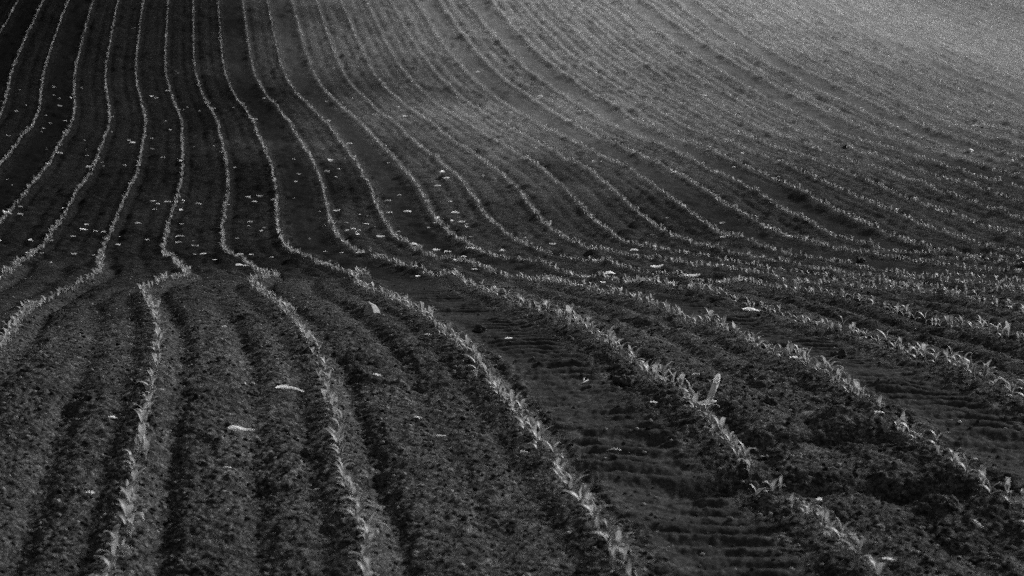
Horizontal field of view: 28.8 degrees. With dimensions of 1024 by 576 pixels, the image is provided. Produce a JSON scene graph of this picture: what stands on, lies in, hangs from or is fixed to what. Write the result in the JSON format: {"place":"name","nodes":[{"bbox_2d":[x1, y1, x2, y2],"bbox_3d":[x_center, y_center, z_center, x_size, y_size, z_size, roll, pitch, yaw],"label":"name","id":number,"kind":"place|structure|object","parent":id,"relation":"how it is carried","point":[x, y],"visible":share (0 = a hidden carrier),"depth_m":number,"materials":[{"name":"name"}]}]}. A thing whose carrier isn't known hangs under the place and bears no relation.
{"place":"outdoors","nodes":[
{"label":"outdoors","id":0,"kind":"place"},
{"bbox_2d":[0,0,1023,575],"bbox_3d":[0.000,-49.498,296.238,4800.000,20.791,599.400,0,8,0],"label":"field","id":1,"kind":"structure","parent":0,"point":[662,472],"depth_m":20.21,"materials":[{"name":"soil"}]},
{"bbox_2d":[98,555,122,575],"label":"maize seedling","id":2,"kind":"object","parent":1,"relation":"on","point":[106,560],"visible":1,"depth_m":5.84,"materials":[{"name":"grey plant"}]},
{"bbox_2d":[103,524,120,547],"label":"maize seedling","id":3,"kind":"object","parent":1,"relation":"on","point":[114,532],"visible":0.64,"depth_m":6.14,"materials":[{"name":"grey plant"}]},
{"bbox_2d":[97,535,132,570],"bbox_3d":[-1.183,0.807,5.927,0.026,0.142,0.136,6,11,37],"label":"maize seedling","id":4,"kind":"object","parent":1,"relation":"on","point":[114,551],"visible":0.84,"depth_m":5.93,"materials":[{"name":"grey plant"}]},
{"bbox_2d":[117,481,132,504],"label":"maize seedling","id":5,"kind":"object","parent":1,"relation":"on","point":[127,491],"visible":0.73,"depth_m":6.62,"materials":[{"name":"grey plant"}]},
{"bbox_2d":[116,498,143,534],"bbox_3d":[-1.216,0.744,6.319,0.124,0.140,0.032,6,10,34],"label":"maize seedling","id":6,"kind":"object","parent":1,"relation":"on","point":[127,509],"visible":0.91,"depth_m":6.32,"materials":[{"name":"grey plant"}]},
{"bbox_2d":[123,513,141,539],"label":"maize seedling","id":7,"kind":"object","parent":1,"relation":"on","point":[131,525],"visible":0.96,"depth_m":6.24,"materials":[{"name":"grey plant"}]},
{"bbox_2d":[130,484,138,505],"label":"maize seedling","id":8,"kind":"object","parent":1,"relation":"on","point":[134,498],"visible":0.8,"depth_m":6.70,"materials":[{"name":"grey plant"}]},
{"bbox_2d":[131,465,138,485],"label":"maize seedling","id":9,"kind":"object","parent":1,"relation":"on","point":[134,472],"visible":0.82,"depth_m":6.94,"materials":[{"name":"grey plant"}]},
{"bbox_2d":[136,423,142,446],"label":"maize seedling","id":10,"kind":"object","parent":1,"relation":"on","point":[140,434],"visible":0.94,"depth_m":7.46,"materials":[{"name":"grey plant"}]},
{"bbox_2d":[134,409,148,425],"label":"maize seedling","id":11,"kind":"object","parent":1,"relation":"on","point":[142,414],"visible":0.73,"depth_m":7.63,"materials":[{"name":"grey plant"}]},
{"bbox_2d":[143,433,150,459],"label":"maize seedling","id":12,"kind":"object","parent":1,"relation":"on","point":[146,444],"visible":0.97,"depth_m":7.32,"materials":[{"name":"grey plant"}]},
{"bbox_2d":[146,355,162,372],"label":"maize seedling","id":13,"kind":"object","parent":1,"relation":"on","point":[156,360],"visible":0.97,"depth_m":8.74,"materials":[{"name":"grey plant"}]},
{"bbox_2d":[227,425,253,430],"bbox_3d":[-1.062,0.552,7.795,0.103,0.013,0.029,4,40,-5],"label":"husk","id":14,"kind":"object","parent":1,"relation":"on","point":[234,428],"visible":1,"depth_m":7.80,"materials":[{"name":"plant"}]},
{"bbox_2d":[275,385,303,391],"bbox_3d":[-0.966,0.440,8.644,0.128,0.037,0.030,8,42,0],"label":"husk","id":15,"kind":"object","parent":1,"relation":"on","point":[285,387],"visible":1,"depth_m":8.64,"materials":[{"name":"plant"}]},
{"bbox_2d":[300,447,311,455],"bbox_3d":[-0.775,0.617,7.507,0.034,0.031,0.049,-4,11,-37],"label":"clod","id":16,"kind":"object","parent":1,"relation":"on","point":[306,451],"visible":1,"depth_m":7.50,"materials":[{"name":"black soil"}]},
{"bbox_2d":[324,378,329,396],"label":"maize seedling","id":17,"kind":"object","parent":1,"relation":"on","point":[326,385],"visible":0.85,"depth_m":8.71,"materials":[{"name":"grey plant"}]},
{"bbox_2d":[321,393,346,423],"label":"maize seedling","id":18,"kind":"object","parent":1,"relation":"on","point":[331,407],"visible":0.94,"depth_m":8.07,"materials":[{"name":"grey plant"}]},
{"bbox_2d":[322,426,347,453],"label":"maize seedling","id":19,"kind":"object","parent":1,"relation":"on","point":[335,436],"visible":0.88,"depth_m":7.44,"materials":[{"name":"grey plant"}]},
{"bbox_2d":[326,424,350,445],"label":"maize seedling","id":20,"kind":"object","parent":1,"relation":"on","point":[337,433],"visible":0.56,"depth_m":7.59,"materials":[{"name":"grey plant"}]},
{"bbox_2d":[337,469,351,490],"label":"maize seedling","id":21,"kind":"object","parent":1,"relation":"on","point":[344,472],"visible":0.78,"depth_m":7.00,"materials":[{"name":"grey plant"}]},
{"bbox_2d":[335,475,366,490],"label":"maize seedling","id":22,"kind":"object","parent":1,"relation":"on","point":[355,477],"visible":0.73,"depth_m":6.92,"materials":[{"name":"grey plant"}]},
{"bbox_2d":[340,492,366,511],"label":"maize seedling","id":23,"kind":"object","parent":1,"relation":"on","point":[356,497],"visible":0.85,"depth_m":6.59,"materials":[{"name":"grey plant"}]},
{"bbox_2d":[349,479,361,501],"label":"maize seedling","id":24,"kind":"object","parent":1,"relation":"on","point":[352,490],"visible":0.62,"depth_m":6.76,"materials":[{"name":"grey plant"}]},
{"bbox_2d":[341,504,373,523],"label":"maize seedling","id":25,"kind":"object","parent":1,"relation":"on","point":[358,509],"visible":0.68,"depth_m":6.42,"materials":[{"name":"grey plant"}]},
{"bbox_2d":[353,512,361,533],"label":"maize seedling","id":26,"kind":"object","parent":1,"relation":"on","point":[357,519],"visible":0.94,"depth_m":6.32,"materials":[{"name":"grey plant"}]},
{"bbox_2d":[348,542,377,573],"bbox_3d":[-0.451,0.829,5.945,0.113,0.128,0.025,-7,11,-38],"label":"maize seedling","id":27,"kind":"object","parent":1,"relation":"on","point":[360,555],"visible":0.52,"depth_m":5.95,"materials":[{"name":"grey plant"}]},
{"bbox_2d":[356,496,370,517],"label":"maize seedling","id":28,"kind":"object","parent":1,"relation":"on","point":[359,504],"visible":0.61,"depth_m":6.50,"materials":[{"name":"grey plant"}]},
{"bbox_2d":[355,560,378,575],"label":"maize seedling","id":29,"kind":"object","parent":1,"relation":"on","point":[366,571],"visible":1,"depth_m":5.73,"materials":[{"name":"grey plant"}]},
{"bbox_2d":[362,546,371,570],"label":"maize seedling","id":30,"kind":"object","parent":1,"relation":"on","point":[366,557],"visible":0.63,"depth_m":5.85,"materials":[{"name":"grey plant"}]},
{"bbox_2d":[358,523,379,547],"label":"maize seedling","id":31,"kind":"object","parent":1,"relation":"on","point":[370,531],"visible":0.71,"depth_m":6.18,"materials":[{"name":"grey plant"}]},
{"bbox_2d":[352,512,386,532],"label":"maize seedling","id":32,"kind":"object","parent":1,"relation":"on","point":[369,522],"visible":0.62,"depth_m":6.28,"materials":[{"name":"grey plant"}]},
{"bbox_2d":[363,532,377,548],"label":"maize seedling","id":33,"kind":"object","parent":1,"relation":"on","point":[366,538],"visible":0.48,"depth_m":6.05,"materials":[{"name":"grey plant"}]},
{"bbox_2d":[364,302,379,315],"bbox_3d":[-0.827,0.125,11.756,0.076,0.085,0.089,2,9,13],"label":"stone","id":34,"kind":"object","parent":1,"relation":"on","point":[370,308],"visible":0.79,"depth_m":11.73,"materials":[{"name":"grey stone"}]},
{"bbox_2d":[472,324,486,332],"bbox_3d":[-0.181,0.233,11.076,0.082,0.071,0.070,3,9,17],"label":"clod","id":35,"kind":"object","parent":1,"relation":"on","point":[480,328],"visible":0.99,"depth_m":11.06,"materials":[{"name":"black soil"}]},
{"bbox_2d":[472,361,496,383],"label":"maize seedling","id":36,"kind":"object","parent":1,"relation":"on","point":[485,368],"visible":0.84,"depth_m":9.13,"materials":[{"name":"grey plant"}]},
{"bbox_2d":[484,367,496,387],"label":"maize seedling","id":37,"kind":"object","parent":1,"relation":"on","point":[490,374],"visible":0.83,"depth_m":9.05,"materials":[{"name":"grey plant"}]},
{"bbox_2d":[0,0,1023,350],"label":"maize seedlings","id":38,"kind":"object","parent":1,"relation":"on","point":[28,306],"visible":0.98,"depth_m":26.62,"materials":[{"name":"grey plant"}]},
{"bbox_2d":[509,398,517,419],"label":"maize seedling","id":39,"kind":"object","parent":1,"relation":"on","point":[511,405],"visible":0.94,"depth_m":8.20,"materials":[{"name":"grey plant"}]},
{"bbox_2d":[510,415,532,432],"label":"maize seedling","id":40,"kind":"object","parent":1,"relation":"on","point":[523,422],"visible":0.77,"depth_m":7.95,"materials":[{"name":"grey plant"}]},
{"bbox_2d":[526,429,549,456],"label":"maize seedling","id":41,"kind":"object","parent":1,"relation":"on","point":[537,438],"visible":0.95,"depth_m":7.48,"materials":[{"name":"grey plant"}]},
{"bbox_2d":[532,421,553,448],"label":"maize seedling","id":42,"kind":"object","parent":1,"relation":"on","point":[541,427],"visible":0.81,"depth_m":7.58,"materials":[{"name":"grey plant"}]},
{"bbox_2d":[541,439,563,460],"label":"maize seedling","id":43,"kind":"object","parent":1,"relation":"on","point":[555,446],"visible":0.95,"depth_m":7.40,"materials":[{"name":"grey plant"}]},
{"bbox_2d":[552,461,571,485],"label":"maize seedling","id":44,"kind":"object","parent":1,"relation":"on","point":[562,467],"visible":0.79,"depth_m":7.02,"materials":[{"name":"grey plant"}]},
{"bbox_2d":[554,474,579,501],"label":"maize seedling","id":45,"kind":"object","parent":1,"relation":"on","point":[569,484],"visible":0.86,"depth_m":6.78,"materials":[{"name":"grey plant"}]},
{"bbox_2d":[561,471,589,500],"bbox_3d":[0.218,0.701,6.844,0.105,0.140,0.023,2,9,10],"label":"maize seedling","id":46,"kind":"object","parent":1,"relation":"on","point":[572,489],"visible":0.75,"depth_m":6.84,"materials":[{"name":"grey plant"}]},
{"bbox_2d":[561,482,594,511],"bbox_3d":[0.225,0.719,6.699,0.121,0.138,0.026,-1,9,-9],"label":"maize seedling","id":47,"kind":"object","parent":1,"relation":"on","point":[577,497],"visible":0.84,"depth_m":6.70,"materials":[{"name":"grey plant"}]},
{"bbox_2d":[583,484,595,513],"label":"maize seedling","id":48,"kind":"object","parent":1,"relation":"on","point":[587,494],"visible":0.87,"depth_m":6.63,"materials":[{"name":"grey plant"}]},
{"bbox_2d":[574,503,608,531],"bbox_3d":[0.258,0.754,6.381,0.114,0.129,0.025,2,9,10],"label":"maize seedling","id":49,"kind":"object","parent":1,"relation":"on","point":[593,522],"visible":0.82,"depth_m":6.38,"materials":[{"name":"grey plant"}]},
{"bbox_2d":[594,510,602,538],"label":"maize seedling","id":50,"kind":"object","parent":1,"relation":"on","point":[596,519],"visible":0.83,"depth_m":6.31,"materials":[{"name":"grey plant"}]},
{"bbox_2d":[589,529,623,547],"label":"maize seedling","id":51,"kind":"object","parent":1,"relation":"on","point":[610,545],"visible":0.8,"depth_m":6.05,"materials":[{"name":"grey plant"}]},
{"bbox_2d":[604,326,613,345],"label":"maize seedling","id":52,"kind":"object","parent":1,"relation":"on","point":[609,332],"visible":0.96,"depth_m":10.06,"materials":[{"name":"grey plant"}]},
{"bbox_2d":[599,518,624,542],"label":"maize seedling","id":53,"kind":"object","parent":1,"relation":"on","point":[609,528],"visible":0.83,"depth_m":6.22,"materials":[{"name":"grey plant"}]},
{"bbox_2d":[611,332,616,352],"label":"maize seedling","id":54,"kind":"object","parent":1,"relation":"on","point":[613,337],"visible":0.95,"depth_m":9.89,"materials":[{"name":"grey plant"}]},
{"bbox_2d":[609,545,619,568],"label":"maize seedling","id":55,"kind":"object","parent":1,"relation":"on","point":[612,551],"visible":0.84,"depth_m":5.99,"materials":[{"name":"grey plant"}]},
{"bbox_2d":[611,540,630,568],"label":"maize seedling","id":56,"kind":"object","parent":1,"relation":"on","point":[623,551],"visible":1,"depth_m":5.93,"materials":[{"name":"grey plant"}]},
{"bbox_2d":[608,526,633,553],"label":"maize seedling","id":57,"kind":"object","parent":1,"relation":"on","point":[619,537],"visible":0.78,"depth_m":6.14,"materials":[{"name":"grey plant"}]},
{"bbox_2d":[612,374,630,386],"bbox_3d":[0.510,0.434,9.127,0.091,0.074,0.106,-3,6,-19],"label":"clod","id":58,"kind":"object","parent":1,"relation":"on","point":[623,380],"visible":0.94,"depth_m":9.11,"materials":[{"name":"black soil"}]},
{"bbox_2d":[626,558,631,575],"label":"maize seedling","id":59,"kind":"object","parent":1,"relation":"on","point":[628,570],"visible":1,"depth_m":5.80,"materials":[{"name":"grey plant"}]},
{"bbox_2d":[655,361,674,384],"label":"maize seedling","id":60,"kind":"object","parent":1,"relation":"on","point":[664,371],"visible":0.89,"depth_m":8.88,"materials":[{"name":"grey plant"}]},
{"bbox_2d":[661,369,678,391],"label":"maize seedling","id":61,"kind":"object","parent":1,"relation":"on","point":[672,381],"visible":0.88,"depth_m":8.64,"materials":[{"name":"grey plant"}]},
{"bbox_2d":[677,372,684,394],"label":"maize seedling","id":62,"kind":"object","parent":1,"relation":"on","point":[680,379],"visible":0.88,"depth_m":8.54,"materials":[{"name":"grey plant"}]},
{"bbox_2d":[686,388,698,410],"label":"maize seedling","id":63,"kind":"object","parent":1,"relation":"on","point":[694,397],"visible":0.92,"depth_m":8.23,"materials":[{"name":"grey plant"}]},
{"bbox_2d":[694,396,718,417],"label":"maize seedling","id":64,"kind":"object","parent":1,"relation":"on","point":[705,408],"visible":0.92,"depth_m":8.16,"materials":[{"name":"grey plant"}]},
{"bbox_2d":[706,374,720,399],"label":"broken stalk","id":65,"kind":"object","parent":1,"relation":"on","point":[715,384],"visible":0.73,"depth_m":8.64,"materials":[{"name":"plant"}]},
{"bbox_2d":[709,413,728,439],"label":"maize seedling","id":66,"kind":"object","parent":1,"relation":"on","point":[721,422],"visible":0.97,"depth_m":7.82,"materials":[{"name":"grey plant"}]},
{"bbox_2d":[730,446,743,462],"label":"maize seedling","id":67,"kind":"object","parent":1,"relation":"on","point":[737,452],"visible":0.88,"depth_m":7.53,"materials":[{"name":"grey plant"}]},
{"bbox_2d":[742,457,750,475],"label":"maize seedling","id":68,"kind":"object","parent":1,"relation":"on","point":[748,460],"visible":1,"depth_m":7.39,"materials":[{"name":"grey plant"}]},
{"bbox_2d":[737,440,757,463],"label":"maize seedling","id":69,"kind":"object","parent":1,"relation":"on","point":[744,451],"visible":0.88,"depth_m":7.47,"materials":[{"name":"grey plant"}]},
{"bbox_2d":[763,394,777,406],"bbox_3d":[1.107,0.492,8.570,0.072,0.072,0.075,-2,6,-10],"label":"clod","id":70,"kind":"object","parent":1,"relation":"on","point":[768,400],"visible":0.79,"depth_m":8.54,"materials":[{"name":"black soil"}]},
{"bbox_2d":[762,478,784,491],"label":"maize seedling","id":71,"kind":"object","parent":1,"relation":"on","point":[773,484],"visible":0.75,"depth_m":7.08,"materials":[{"name":"grey plant"}]},
{"bbox_2d":[786,492,797,509],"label":"maize seedling","id":72,"kind":"object","parent":1,"relation":"on","point":[791,499],"visible":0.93,"depth_m":6.80,"materials":[{"name":"grey plant"}]},
{"bbox_2d":[801,500,812,515],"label":"maize seedling","id":73,"kind":"object","parent":1,"relation":"on","point":[806,509],"visible":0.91,"depth_m":6.73,"materials":[{"name":"grey plant"}]},
{"bbox_2d":[796,504,820,516],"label":"maize seedling","id":74,"kind":"object","parent":1,"relation":"on","point":[811,512],"visible":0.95,"depth_m":6.68,"materials":[{"name":"grey plant"}]},
{"bbox_2d":[798,347,820,369],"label":"maize seedling","id":75,"kind":"object","parent":1,"relation":"on","point":[807,361],"visible":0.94,"depth_m":9.25,"materials":[{"name":"grey plant"}]},
{"bbox_2d":[816,507,823,528],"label":"maize seedling","id":76,"kind":"object","parent":1,"relation":"on","point":[820,513],"visible":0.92,"depth_m":6.53,"materials":[{"name":"grey plant"}]},
{"bbox_2d":[824,508,829,533],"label":"maize seedling","id":77,"kind":"object","parent":1,"relation":"on","point":[826,514],"visible":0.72,"depth_m":6.44,"materials":[{"name":"grey plant"}]},
{"bbox_2d":[818,355,838,377],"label":"maize seedling","id":78,"kind":"object","parent":1,"relation":"on","point":[825,363],"visible":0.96,"depth_m":9.05,"materials":[{"name":"grey plant"}]},
{"bbox_2d":[824,520,839,538],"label":"maize seedling","id":79,"kind":"object","parent":1,"relation":"on","point":[830,524],"visible":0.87,"depth_m":6.35,"materials":[{"name":"grey plant"}]},
{"bbox_2d":[830,349,846,358],"bbox_3d":[1.683,0.344,10.285,0.085,0.068,0.084,8,8,35],"label":"clod","id":80,"kind":"object","parent":1,"relation":"on","point":[841,353],"visible":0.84,"depth_m":10.27,"materials":[{"name":"black soil"}]},
{"bbox_2d":[836,368,842,385],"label":"maize seedling","id":81,"kind":"object","parent":1,"relation":"on","point":[839,373],"visible":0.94,"depth_m":8.84,"materials":[{"name":"grey plant"}]},
{"bbox_2d":[825,518,855,547],"bbox_3d":[1.028,0.784,6.255,0.104,0.136,0.025,2,9,14],"label":"maize seedling","id":82,"kind":"object","parent":1,"relation":"on","point":[842,529],"visible":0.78,"depth_m":6.25,"materials":[{"name":"grey plant"}]},
{"bbox_2d":[834,528,855,551],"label":"maize seedling","id":83,"kind":"object","parent":1,"relation":"on","point":[846,536],"visible":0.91,"depth_m":6.18,"materials":[{"name":"grey plant"}]},
{"bbox_2d":[838,372,862,396],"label":"maize seedling","id":84,"kind":"object","parent":1,"relation":"on","point":[848,376],"visible":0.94,"depth_m":8.64,"materials":[{"name":"grey plant"}]},
{"bbox_2d":[839,539,872,566],"bbox_3d":[1.042,0.817,6.048,0.112,0.119,0.019,2,9,16],"label":"maize seedling","id":85,"kind":"object","parent":1,"relation":"on","point":[857,553],"visible":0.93,"depth_m":6.04,"materials":[{"name":"grey plant"}]},
{"bbox_2d":[853,379,859,400],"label":"maize seedling","id":86,"kind":"object","parent":1,"relation":"on","point":[856,387],"visible":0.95,"depth_m":8.54,"materials":[{"name":"grey plant"}]},
{"bbox_2d":[846,533,869,551],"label":"maize seedling","id":87,"kind":"object","parent":1,"relation":"on","point":[863,538],"visible":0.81,"depth_m":6.10,"materials":[{"name":"grey plant"}]},
{"bbox_2d":[865,557,885,575],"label":"maize seedling","id":88,"kind":"object","parent":1,"relation":"on","point":[878,566],"visible":1,"depth_m":5.88,"materials":[{"name":"grey plant"}]},
{"bbox_2d":[900,411,906,436],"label":"maize seedling","id":89,"kind":"object","parent":1,"relation":"on","point":[903,418],"visible":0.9,"depth_m":7.98,"materials":[{"name":"grey plant"}]},
{"bbox_2d":[896,422,922,440],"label":"maize seedling","id":90,"kind":"object","parent":1,"relation":"on","point":[910,432],"visible":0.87,"depth_m":7.89,"materials":[{"name":"grey plant"}]},
{"bbox_2d":[915,341,934,362],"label":"maize seedling","id":91,"kind":"object","parent":1,"relation":"on","point":[923,348],"visible":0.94,"depth_m":9.89,"materials":[{"name":"grey plant"}]},
{"bbox_2d":[927,430,950,449],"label":"maize seedling","id":92,"kind":"object","parent":1,"relation":"on","point":[934,433],"visible":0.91,"depth_m":7.66,"materials":[{"name":"grey plant"}]},
{"bbox_2d":[945,495,958,510],"bbox_3d":[1.522,0.745,6.888,0.046,0.048,0.073,0,9,2],"label":"clod","id":93,"kind":"object","parent":1,"relation":"on","point":[952,502],"visible":1,"depth_m":6.87,"materials":[{"name":"black soil"}]},
{"bbox_2d":[956,454,976,477],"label":"maize seedling","id":94,"kind":"object","parent":1,"relation":"on","point":[966,467],"visible":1,"depth_m":7.30,"materials":[{"name":"grey plant"}]},
{"bbox_2d":[962,353,979,378],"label":"maize seedling","id":95,"kind":"object","parent":1,"relation":"on","point":[972,367],"visible":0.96,"depth_m":9.21,"materials":[{"name":"grey plant"}]},
{"bbox_2d":[978,464,985,494],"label":"maize seedling","id":96,"kind":"object","parent":1,"relation":"on","point":[982,473],"visible":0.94,"depth_m":7.11,"materials":[{"name":"grey plant"}]},
{"bbox_2d":[978,359,995,381],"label":"maize seedling","id":97,"kind":"object","parent":1,"relation":"on","point":[987,370],"visible":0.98,"depth_m":9.08,"materials":[{"name":"grey plant"}]},
{"bbox_2d":[977,477,1002,495],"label":"maize seedling","id":98,"kind":"object","parent":1,"relation":"on","point":[990,490],"visible":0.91,"depth_m":7.05,"materials":[{"name":"grey plant"}]},
{"bbox_2d":[1004,477,1011,496],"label":"maize seedling","id":99,"kind":"object","parent":1,"relation":"on","point":[1007,482],"visible":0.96,"depth_m":6.94,"materials":[{"name":"grey plant"}]},
{"bbox_2d":[856,255,865,262],"bbox_3d":[4.042,-0.323,23.056,0.124,0.108,0.159,-3,5,3],"label":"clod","id":100,"kind":"object","parent":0,"point":[859,258],"visible":0.97,"depth_m":23.03,"materials":[{"name":"black soil"}]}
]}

